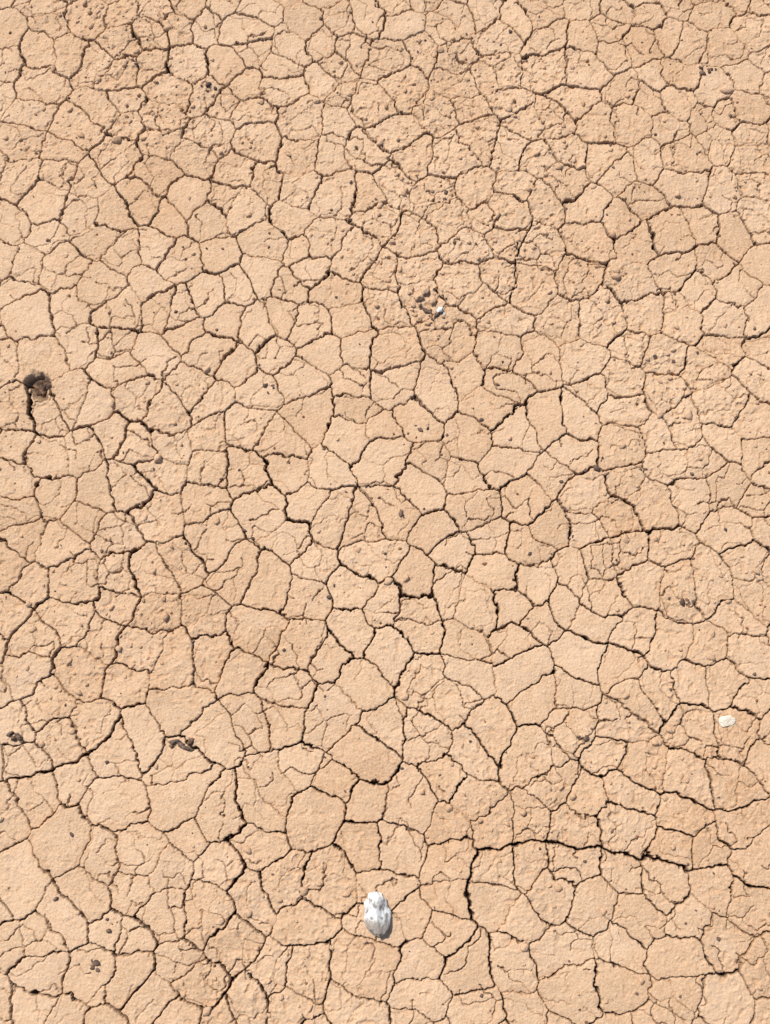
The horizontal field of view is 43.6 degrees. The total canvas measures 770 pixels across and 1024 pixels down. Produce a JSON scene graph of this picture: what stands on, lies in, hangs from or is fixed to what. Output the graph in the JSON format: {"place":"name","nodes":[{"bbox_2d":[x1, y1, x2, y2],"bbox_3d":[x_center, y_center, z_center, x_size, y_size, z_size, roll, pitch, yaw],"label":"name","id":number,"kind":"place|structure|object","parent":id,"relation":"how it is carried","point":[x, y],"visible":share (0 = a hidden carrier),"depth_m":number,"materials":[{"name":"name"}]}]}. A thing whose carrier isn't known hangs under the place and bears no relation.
{"place":"outdoors","nodes":[
{"label":"outdoors","id":0,"kind":"place"},
{"bbox_2d":[0,0,769,1023],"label":"ground","id":1,"kind":"structure","parent":0,"point":[542,678],"depth_m":1.33,"materials":[{"name":"beige soil"}]},
{"bbox_2d":[6,731,24,742],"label":"dark wood fragments","id":2,"kind":"object","parent":1,"relation":"on","point":[18,737],"visible":1,"depth_m":1.26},
{"bbox_2d":[34,380,51,397],"bbox_3d":[-0.487,-0.177,1.379,0.027,0.017,0.029,18,79,4],"label":"brown clod","id":3,"kind":"object","parent":1,"relation":"on","point":[41,387],"visible":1,"depth_m":1.37,"materials":[{"name":"brown soil"}]},
{"bbox_2d":[168,736,198,750],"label":"dark wood fragments","id":4,"kind":"object","parent":1,"relation":"on","point":[181,744],"visible":1,"depth_m":1.26,"materials":[{"name":"wood"}]},
{"bbox_2d":[364,891,390,937],"bbox_3d":[-0.009,0.508,1.217,0.035,0.023,0.055,0,78,0],"label":"white stone","id":5,"kind":"object","parent":1,"relation":"on","point":[377,915],"visible":1,"depth_m":1.21,"materials":[{"name":"stone"}]},
{"bbox_2d":[0,0,769,1023],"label":"soil crumbs","id":6,"kind":"object","parent":1,"relation":"on","point":[688,414],"visible":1,"depth_m":1.38,"materials":[{"name":"beige soil"}]},
{"bbox_2d":[5,11,766,1012],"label":"dark pebbles","id":7,"kind":"object","parent":1,"relation":"on","point":[401,511],"visible":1,"depth_m":1.34,"materials":[{"name":"stone"}]},
{"bbox_2d":[4,0,769,1023],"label":"rust pebbles","id":8,"kind":"object","parent":1,"relation":"on","point":[440,454],"visible":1,"depth_m":1.35,"materials":[{"name":"brown stone"}]},
{"bbox_2d":[407,286,448,328],"bbox_3d":[0.062,-0.294,1.389,0.052,0.013,0.068,-10,78,-2],"label":"rubble","id":9,"kind":"object","parent":1,"relation":"on","point":[424,291],"visible":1,"depth_m":1.39,"materials":[{"name":"beige stone"}]},
{"bbox_2d":[718,715,735,727],"bbox_3d":[0.451,0.275,1.270,0.022,0.007,0.014,-16,78,-3],"label":"pale stone","id":10,"kind":"object","parent":1,"relation":"on","point":[726,720],"visible":1,"depth_m":1.27,"materials":[{"name":"white stone"}]}
]}

